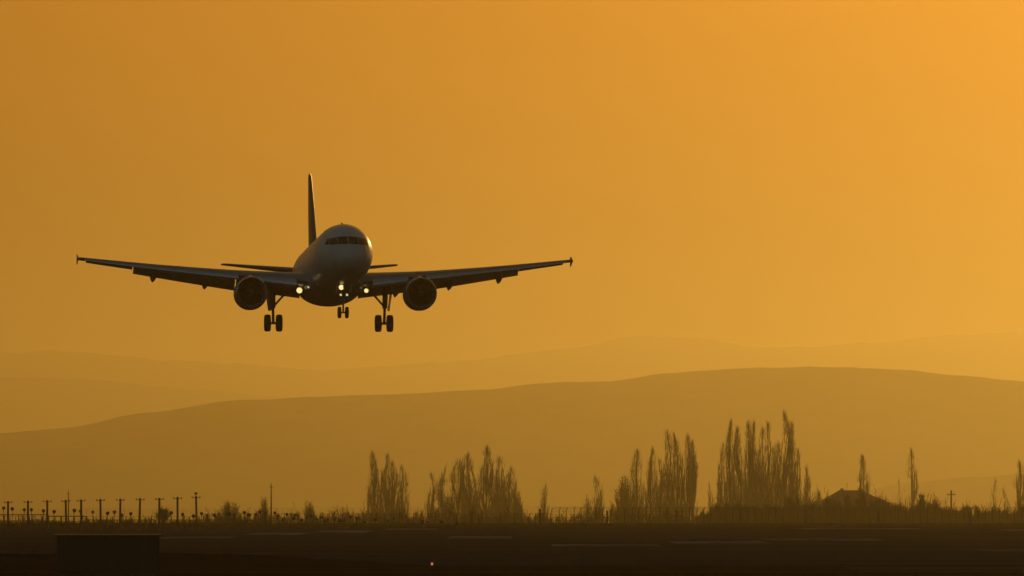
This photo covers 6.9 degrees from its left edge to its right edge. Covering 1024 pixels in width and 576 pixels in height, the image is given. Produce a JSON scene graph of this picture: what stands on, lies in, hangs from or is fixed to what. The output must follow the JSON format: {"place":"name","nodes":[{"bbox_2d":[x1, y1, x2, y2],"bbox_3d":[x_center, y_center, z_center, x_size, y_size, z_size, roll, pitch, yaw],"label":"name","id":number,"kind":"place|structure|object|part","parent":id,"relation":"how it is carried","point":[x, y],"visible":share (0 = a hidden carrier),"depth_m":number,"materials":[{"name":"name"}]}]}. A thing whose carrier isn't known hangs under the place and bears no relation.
{"place":"outdoors","nodes":[
{"label":"outdoors","id":0,"kind":"place"},
{"bbox_2d":[0,377,288,432],"bbox_3d":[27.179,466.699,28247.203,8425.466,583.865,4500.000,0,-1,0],"label":"hill","id":1,"kind":"structure","parent":0,"point":[32,403],"depth_m":28076.57,"materials":[{"name":"orange plant"}]},
{"bbox_2d":[76,174,572,331],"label":"airliner","id":2,"kind":"object","parent":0,"point":[332,266],"visible":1,"depth_m":579.33,"materials":[{"name":"white paint"}]},
{"bbox_2d":[0,552,857,571],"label":"grass bank","id":3,"kind":"structure","parent":0,"point":[186,562],"depth_m":375.79,"materials":[{"name":"black plant"}]},
{"bbox_2d":[0,366,1023,508],"bbox_3d":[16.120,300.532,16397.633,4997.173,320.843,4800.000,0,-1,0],"label":"hill","id":4,"kind":"structure","parent":0,"point":[566,442],"depth_m":15446.17,"materials":[{"name":"orange plant"}]},
{"bbox_2d":[0,332,1023,397],"bbox_3d":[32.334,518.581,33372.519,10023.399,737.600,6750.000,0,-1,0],"label":"hill","id":5,"kind":"structure","parent":0,"point":[1000,356],"depth_m":33244.79,"materials":[{"name":"orange plant"}]},
{"bbox_2d":[0,474,1023,522],"bbox_3d":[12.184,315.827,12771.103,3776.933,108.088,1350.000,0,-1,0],"label":"hill","id":6,"kind":"structure","parent":0,"point":[977,490],"depth_m":12682.45,"materials":[{"name":"brown soil"}]},
{"bbox_2d":[0,526,1023,527],"bbox_3d":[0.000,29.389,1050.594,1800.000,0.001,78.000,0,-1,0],"label":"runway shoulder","id":7,"kind":"object","parent":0,"point":[538,527],"visible":0.95,"depth_m":1017.54},
{"bbox_2d":[0,516,203,526],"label":"wire fence","id":8,"kind":"object","parent":7,"relation":"on","point":[132,521],"visible":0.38,"depth_m":1029.66,"materials":[{"name":"metal"}]},
{"bbox_2d":[264,512,266,525],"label":"marker post","id":9,"kind":"object","parent":7,"relation":"on","point":[265,518],"visible":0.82,"depth_m":1074.57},
{"bbox_2d":[0,521,1023,525],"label":"dry grass","id":10,"kind":"structure","parent":0,"point":[694,524],"depth_m":1108.80,"materials":[{"name":"brown plant"}]},
{"bbox_2d":[0,0,1023,370],"label":"sky","id":11,"kind":"structure","parent":0,"point":[750,173],"materials":[{"name":"orange"}]},
{"bbox_2d":[2,523,1023,571],"bbox_3d":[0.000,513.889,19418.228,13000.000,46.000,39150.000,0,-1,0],"label":"ground","id":12,"kind":"structure","parent":0,"point":[633,524],"depth_m":1158.76,"materials":[{"name":"brown plant"}]},
{"bbox_2d":[0,517,263,525],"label":"hedge scrub","id":13,"kind":"object","parent":12,"relation":"on","point":[148,523],"visible":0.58,"depth_m":1119.25,"materials":[{"name":"plant"}]},
{"bbox_2d":[154,505,171,520],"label":"leafless bush","id":14,"kind":"object","parent":12,"relation":"on","point":[164,512],"visible":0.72,"depth_m":1299.40,"materials":[{"name":"brown plant"}]},
{"bbox_2d":[216,501,242,522],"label":"leafless bush","id":15,"kind":"object","parent":12,"relation":"on","point":[232,512],"visible":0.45,"depth_m":1648.95,"materials":[{"name":"brown plant"}]},
{"bbox_2d":[257,498,270,522],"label":"leafless bush","id":16,"kind":"object","parent":12,"relation":"on","point":[264,509],"visible":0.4,"depth_m":1649.24,"materials":[{"name":"brown plant"}]},
{"bbox_2d":[269,485,272,523],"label":"antenna mast","id":17,"kind":"object","parent":12,"relation":"on","point":[271,487],"visible":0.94,"depth_m":1179.56,"materials":[{"name":"metal"}]},
{"bbox_2d":[300,504,316,522],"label":"leafless bush","id":18,"kind":"object","parent":12,"relation":"on","point":[309,519],"visible":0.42,"depth_m":1648.89,"materials":[{"name":"brown plant"}]},
{"bbox_2d":[332,504,348,522],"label":"leafless bush","id":19,"kind":"object","parent":12,"relation":"on","point":[341,514],"visible":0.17,"depth_m":1699.24,"materials":[{"name":"brown plant"}]},
{"bbox_2d":[364,450,384,518],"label":"poplar tree","id":20,"kind":"object","parent":12,"relation":"on","point":[371,496],"visible":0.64,"depth_m":2536.79,"materials":[{"name":"brown plant"}]},
{"bbox_2d":[204,513,550,523],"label":"wire fence","id":21,"kind":"object","parent":12,"relation":"on","point":[399,518],"visible":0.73,"depth_m":1189.53,"materials":[{"name":"metal"}]},
{"bbox_2d":[376,453,394,522],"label":"poplar tree","id":22,"kind":"object","parent":12,"relation":"on","point":[384,489],"visible":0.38,"depth_m":2560.68,"materials":[{"name":"brown plant"}]},
{"bbox_2d":[382,460,402,521],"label":"poplar tree","id":23,"kind":"object","parent":12,"relation":"on","point":[390,502],"visible":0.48,"depth_m":2512.36,"materials":[{"name":"brown plant"}]},
{"bbox_2d":[395,464,410,520],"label":"poplar tree","id":24,"kind":"object","parent":12,"relation":"on","point":[401,490],"visible":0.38,"depth_m":2548.95,"materials":[{"name":"brown plant"}]},
{"bbox_2d":[424,474,437,521],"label":"poplar tree","id":25,"kind":"object","parent":12,"relation":"on","point":[432,501],"visible":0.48,"depth_m":2585.21,"materials":[{"name":"brown plant"}]},
{"bbox_2d":[435,463,449,515],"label":"poplar tree","id":26,"kind":"object","parent":12,"relation":"on","point":[440,498],"visible":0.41,"depth_m":2560.44,"materials":[{"name":"brown plant"}]},
{"bbox_2d":[440,498,455,521],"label":"undergrowth bush","id":27,"kind":"object","parent":12,"relation":"on","point":[445,508],"visible":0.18,"depth_m":2426.47,"materials":[{"name":"brown plant"}]},
{"bbox_2d":[444,457,471,522],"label":"poplar tree","id":28,"kind":"object","parent":12,"relation":"on","point":[460,498],"visible":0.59,"depth_m":2499.01,"materials":[{"name":"brown plant"}]},
{"bbox_2d":[459,452,483,519],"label":"poplar tree","id":29,"kind":"object","parent":12,"relation":"on","point":[470,489],"visible":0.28,"depth_m":2536.97,"materials":[{"name":"brown plant"}]},
{"bbox_2d":[471,443,497,522],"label":"poplar tree","id":30,"kind":"object","parent":12,"relation":"on","point":[485,484],"visible":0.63,"depth_m":2487.40,"materials":[{"name":"brown plant"}]},
{"bbox_2d":[487,457,507,515],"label":"poplar tree","id":31,"kind":"object","parent":12,"relation":"on","point":[496,484],"visible":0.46,"depth_m":2511.54,"materials":[{"name":"brown plant"}]},
{"bbox_2d":[501,467,519,521],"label":"poplar tree","id":32,"kind":"object","parent":12,"relation":"on","point":[509,497],"visible":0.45,"depth_m":2475.39,"materials":[{"name":"brown plant"}]},
{"bbox_2d":[0,528,1023,570],"bbox_3d":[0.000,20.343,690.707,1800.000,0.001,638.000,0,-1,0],"label":"runway","id":33,"kind":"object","parent":12,"relation":"on","point":[934,549],"visible":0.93,"depth_m":578.37,"materials":[{"name":"black asphalt"}]},
{"bbox_2d":[4,501,12,529],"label":"approach light pole","id":34,"kind":"object","parent":33,"relation":"on","point":[7,502],"visible":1,"depth_m":909.33,"materials":[{"name":"metal"}]},
{"bbox_2d":[0,514,45,527],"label":"pipe rail fence","id":35,"kind":"object","parent":33,"relation":"on","point":[18,520],"visible":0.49,"depth_m":999.61,"materials":[{"name":"metal"}]},
{"bbox_2d":[23,501,31,530],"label":"approach light pole","id":36,"kind":"object","parent":33,"relation":"on","point":[27,515],"visible":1,"depth_m":907.15,"materials":[{"name":"metal"}]},
{"bbox_2d":[43,500,47,529],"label":"approach light pole","id":37,"kind":"object","parent":33,"relation":"on","point":[46,514],"visible":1,"depth_m":908.18,"materials":[{"name":"metal"}]},
{"bbox_2d":[61,500,69,530],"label":"approach light pole","id":38,"kind":"object","parent":33,"relation":"on","point":[66,528],"visible":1,"depth_m":904.85,"materials":[{"name":"metal"}]},
{"bbox_2d":[48,516,86,527],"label":"pipe rail fence","id":39,"kind":"object","parent":33,"relation":"on","point":[60,521],"visible":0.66,"depth_m":984.61,"materials":[{"name":"metal"}]},
{"bbox_2d":[77,499,82,529],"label":"approach light pole","id":40,"kind":"object","parent":33,"relation":"on","point":[81,523],"visible":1,"depth_m":909.20,"materials":[{"name":"metal"}]},
{"bbox_2d":[96,499,104,530],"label":"approach light pole","id":41,"kind":"object","parent":33,"relation":"on","point":[100,511],"visible":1,"depth_m":906.05,"materials":[{"name":"metal"}]},
{"bbox_2d":[116,499,124,529],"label":"approach light pole","id":42,"kind":"object","parent":33,"relation":"on","point":[120,513],"visible":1,"depth_m":910.03,"materials":[{"name":"metal"}]},
{"bbox_2d":[136,498,140,530],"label":"approach light pole","id":43,"kind":"object","parent":33,"relation":"on","point":[139,519],"visible":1,"depth_m":899.28,"materials":[{"name":"metal"}]},
{"bbox_2d":[155,498,163,530],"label":"approach light pole","id":44,"kind":"object","parent":33,"relation":"on","point":[158,499],"visible":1,"depth_m":905.48,"materials":[{"name":"metal"}]},
{"bbox_2d":[102,520,234,528],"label":"pipe rail fence","id":45,"kind":"object","parent":33,"relation":"on","point":[161,524],"visible":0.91,"depth_m":969.59,"materials":[{"name":"metal"}]},
{"bbox_2d":[173,497,181,530],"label":"approach light pole","id":46,"kind":"object","parent":33,"relation":"on","point":[177,516],"visible":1,"depth_m":903.09,"materials":[{"name":"metal"}]},
{"bbox_2d":[194,492,199,530],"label":"approach light pole","id":47,"kind":"object","parent":33,"relation":"on","point":[196,515],"visible":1,"depth_m":906.06,"materials":[{"name":"metal"}]},
{"bbox_2d":[159,536,238,537],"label":"runway marking","id":48,"kind":"object","parent":33,"relation":"on","point":[199,537],"visible":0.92,"depth_m":725.69,"materials":[{"name":"white paint"}]},
{"bbox_2d":[243,533,305,534],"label":"runway marking","id":49,"kind":"object","parent":33,"relation":"on","point":[274,534],"visible":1,"depth_m":793.51,"materials":[{"name":"white paint"}]},
{"bbox_2d":[310,530,374,532],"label":"runway marking","id":50,"kind":"object","parent":33,"relation":"on","point":[343,531],"visible":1,"depth_m":875.32,"materials":[{"name":"white paint"}]},
{"bbox_2d":[384,529,436,529],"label":"runway marking","id":51,"kind":"object","parent":33,"relation":"on","point":[410,529],"visible":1,"depth_m":939.92,"materials":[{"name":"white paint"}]},
{"bbox_2d":[448,536,511,537],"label":"runway marking","id":52,"kind":"object","parent":33,"relation":"on","point":[480,537],"visible":1,"depth_m":725.69,"materials":[{"name":"white paint"}]},
{"bbox_2d":[551,544,659,545],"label":"runway marking","id":53,"kind":"object","parent":33,"relation":"on","point":[605,545],"visible":1,"depth_m":590.99,"materials":[{"name":"white paint"}]},
{"bbox_2d":[668,541,767,542],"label":"runway marking","id":54,"kind":"object","parent":33,"relation":"on","point":[717,542],"visible":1,"depth_m":635.21,"materials":[{"name":"white paint"}]},
{"bbox_2d":[760,538,886,540],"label":"runway marking","id":55,"kind":"object","parent":33,"relation":"on","point":[819,539],"visible":1,"depth_m":686.57,"materials":[{"name":"white paint"}]},
{"bbox_2d":[798,528,916,528],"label":"runway marking","id":56,"kind":"object","parent":33,"relation":"on","point":[857,528],"visible":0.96,"depth_m":975.93,"materials":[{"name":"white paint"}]},
{"bbox_2d":[510,492,525,522],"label":"ragged tree","id":57,"kind":"object","parent":12,"relation":"on","point":[517,502],"visible":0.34,"depth_m":2438.62,"materials":[{"name":"brown plant"}]},
{"bbox_2d":[19,484,1023,522],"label":"hedge scrub","id":58,"kind":"object","parent":12,"relation":"on","point":[802,507],"visible":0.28,"depth_m":1702.50,"materials":[{"name":"plant"}]},
{"bbox_2d":[539,509,540,524],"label":"marker post","id":59,"kind":"object","parent":12,"relation":"on","point":[539,516],"visible":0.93,"depth_m":1109.51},
{"bbox_2d":[539,482,551,520],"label":"poplar tree","id":60,"kind":"object","parent":12,"relation":"on","point":[544,510],"visible":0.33,"depth_m":2316.77,"materials":[{"name":"brown plant"}]},
{"bbox_2d":[582,495,593,522],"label":"leafless bush","id":61,"kind":"object","parent":12,"relation":"on","point":[586,509],"visible":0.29,"depth_m":2365.81,"materials":[{"name":"brown plant"}]},
{"bbox_2d":[590,475,604,522],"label":"poplar tree","id":62,"kind":"object","parent":12,"relation":"on","point":[599,502],"visible":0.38,"depth_m":2378.22,"materials":[{"name":"brown plant"}]},
{"bbox_2d":[613,474,635,522],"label":"ragged tree","id":63,"kind":"object","parent":12,"relation":"on","point":[623,501],"visible":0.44,"depth_m":2389.81,"materials":[{"name":"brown plant"}]},
{"bbox_2d":[628,447,645,518],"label":"poplar tree","id":64,"kind":"object","parent":12,"relation":"on","point":[635,488],"visible":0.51,"depth_m":2500.25,"materials":[{"name":"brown plant"}]},
{"bbox_2d":[634,496,648,522],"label":"undergrowth bush","id":65,"kind":"object","parent":12,"relation":"on","point":[641,508],"visible":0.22,"depth_m":2450.89,"materials":[{"name":"brown plant"}]},
{"bbox_2d":[642,445,658,519],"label":"poplar tree","id":66,"kind":"object","parent":12,"relation":"on","point":[651,481],"visible":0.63,"depth_m":2536.68,"materials":[{"name":"brown plant"}]},
{"bbox_2d":[652,458,665,519],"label":"poplar tree","id":67,"kind":"object","parent":12,"relation":"on","point":[660,496],"visible":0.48,"depth_m":2512.43,"materials":[{"name":"brown plant"}]},
{"bbox_2d":[659,429,678,516],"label":"poplar tree","id":68,"kind":"object","parent":12,"relation":"on","point":[668,486],"visible":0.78,"depth_m":2499.83,"materials":[{"name":"brown plant"}]},
{"bbox_2d":[670,432,686,522],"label":"poplar tree","id":69,"kind":"object","parent":12,"relation":"on","point":[678,485],"visible":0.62,"depth_m":2524.49,"materials":[{"name":"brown plant"}]},
{"bbox_2d":[679,433,695,519],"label":"poplar tree","id":70,"kind":"object","parent":12,"relation":"on","point":[689,467],"visible":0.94,"depth_m":2487.92,"materials":[{"name":"brown plant"}]},
{"bbox_2d":[689,439,698,521],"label":"poplar tree","id":71,"kind":"object","parent":12,"relation":"on","point":[695,477],"visible":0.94,"depth_m":2511.77,"materials":[{"name":"brown plant"}]},
{"bbox_2d":[707,484,714,513],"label":"poplar tree","id":72,"kind":"object","parent":12,"relation":"on","point":[709,503],"visible":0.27,"depth_m":2439.36,"materials":[{"name":"brown plant"}]},
{"bbox_2d":[716,443,725,508],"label":"poplar tree","id":73,"kind":"object","parent":12,"relation":"on","point":[719,492],"visible":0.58,"depth_m":2487.93,"materials":[{"name":"brown plant"}]},
{"bbox_2d":[723,419,739,506],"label":"poplar tree","id":74,"kind":"object","parent":12,"relation":"on","point":[730,478],"visible":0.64,"depth_m":2499.65,"materials":[{"name":"brown plant"}]},
{"bbox_2d":[731,427,747,503],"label":"poplar tree","id":75,"kind":"object","parent":12,"relation":"on","point":[737,449],"visible":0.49,"depth_m":2524.62,"materials":[{"name":"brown plant"}]},
{"bbox_2d":[739,421,758,506],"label":"poplar tree","id":76,"kind":"object","parent":12,"relation":"on","point":[748,495],"visible":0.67,"depth_m":2499.98,"materials":[{"name":"brown plant"}]},
{"bbox_2d":[747,421,760,506],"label":"poplar tree","id":77,"kind":"object","parent":12,"relation":"on","point":[754,457],"visible":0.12,"depth_m":2537.13,"materials":[{"name":"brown plant"}]},
{"bbox_2d":[752,427,769,506],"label":"poplar tree","id":78,"kind":"object","parent":12,"relation":"on","point":[759,476],"visible":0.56,"depth_m":2487.53,"materials":[{"name":"brown plant"}]},
{"bbox_2d":[762,421,776,508],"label":"poplar tree","id":79,"kind":"object","parent":12,"relation":"on","point":[769,481],"visible":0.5,"depth_m":2511.90,"materials":[{"name":"brown plant"}]},
{"bbox_2d":[768,441,782,505],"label":"poplar tree","id":80,"kind":"object","parent":12,"relation":"on","point":[776,462],"visible":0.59,"depth_m":2500.02,"materials":[{"name":"brown plant"}]},
{"bbox_2d":[775,485,791,509],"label":"undergrowth bush","id":81,"kind":"object","parent":12,"relation":"on","point":[782,497],"visible":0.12,"depth_m":2451.50,"materials":[{"name":"brown plant"}]},
{"bbox_2d":[773,409,796,507],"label":"poplar tree","id":82,"kind":"object","parent":12,"relation":"on","point":[785,470],"visible":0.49,"depth_m":2488.43,"materials":[{"name":"brown plant"}]},
{"bbox_2d":[551,506,1023,523],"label":"wire fence","id":83,"kind":"object","parent":12,"relation":"on","point":[797,520],"visible":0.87,"depth_m":1184.61,"materials":[{"name":"metal"}]},
{"bbox_2d":[786,423,801,501],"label":"poplar tree","id":84,"kind":"object","parent":12,"relation":"on","point":[792,461],"visible":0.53,"depth_m":2512.36,"materials":[{"name":"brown plant"}]},
{"bbox_2d":[791,448,803,504],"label":"poplar tree","id":85,"kind":"object","parent":12,"relation":"on","point":[796,486],"visible":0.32,"depth_m":2499.78,"materials":[{"name":"brown plant"}]},
{"bbox_2d":[800,466,812,503],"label":"poplar tree","id":86,"kind":"object","parent":12,"relation":"on","point":[807,485],"visible":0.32,"depth_m":2438.98,"materials":[{"name":"brown plant"}]},
{"bbox_2d":[814,485,822,502],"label":"leafless bush","id":87,"kind":"object","parent":12,"relation":"on","point":[819,497],"visible":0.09,"depth_m":2378.03,"materials":[{"name":"brown plant"}]},
{"bbox_2d":[817,488,892,509],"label":"house","id":88,"kind":"structure","parent":12,"relation":"on","point":[854,493],"depth_m":2296.93,"materials":[{"name":"paint"}]},
{"bbox_2d":[856,454,871,494],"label":"poplar tree","id":89,"kind":"object","parent":12,"relation":"on","point":[867,486],"visible":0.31,"depth_m":2439.40,"materials":[{"name":"brown plant"}]},
{"bbox_2d":[895,478,902,505],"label":"poplar tree","id":90,"kind":"object","parent":12,"relation":"on","point":[899,501],"visible":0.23,"depth_m":2439.07,"materials":[{"name":"brown plant"}]},
{"bbox_2d":[904,447,919,508],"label":"poplar tree","id":91,"kind":"object","parent":12,"relation":"on","point":[913,495],"visible":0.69,"depth_m":2414.16,"materials":[{"name":"brown plant"}]},
{"bbox_2d":[914,493,929,522],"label":"dense bush","id":92,"kind":"object","parent":12,"relation":"on","point":[920,506],"visible":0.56,"depth_m":1648.94,"materials":[{"name":"brown plant"}]},
{"bbox_2d":[929,495,944,522],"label":"leafless bush","id":93,"kind":"object","parent":12,"relation":"on","point":[934,500],"visible":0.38,"depth_m":1699.14,"materials":[{"name":"brown plant"}]},
{"bbox_2d":[947,490,955,522],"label":"utility pole","id":94,"kind":"object","parent":12,"relation":"on","point":[950,494],"visible":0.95,"depth_m":1479.42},
{"bbox_2d":[989,478,997,509],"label":"poplar tree","id":95,"kind":"object","parent":12,"relation":"on","point":[992,495],"visible":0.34,"depth_m":2378.01,"materials":[{"name":"brown plant"}]},
{"bbox_2d":[1002,488,1010,510],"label":"poplar tree","id":96,"kind":"object","parent":12,"relation":"on","point":[1005,502],"visible":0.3,"depth_m":2317.24,"materials":[{"name":"brown plant"}]},
{"bbox_2d":[1007,460,1023,514],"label":"poplar tree","id":97,"kind":"object","parent":12,"relation":"on","point":[1020,497],"visible":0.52,"depth_m":2377.58,"materials":[{"name":"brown plant"}]},
{"bbox_3d":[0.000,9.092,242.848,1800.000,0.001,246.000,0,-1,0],"label":"verge","id":98,"kind":"object","parent":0,"visible":0},
{"bbox_2d":[55,534,160,574],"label":"equipment cabinet","id":99,"kind":"object","parent":98,"relation":"on","point":[107,554],"visible":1,"depth_m":351.89,"materials":[{"name":"metal"}]},
{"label":"door","id":100,"kind":"part","parent":99,"relation":"part of","materials":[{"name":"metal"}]},
{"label":"door","id":101,"kind":"part","parent":99,"relation":"part of","materials":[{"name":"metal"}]},
{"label":"door","id":102,"kind":"part","parent":99,"relation":"part of","materials":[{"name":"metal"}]},
{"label":"door","id":103,"kind":"part","parent":99,"relation":"part of","materials":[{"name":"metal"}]}
]}

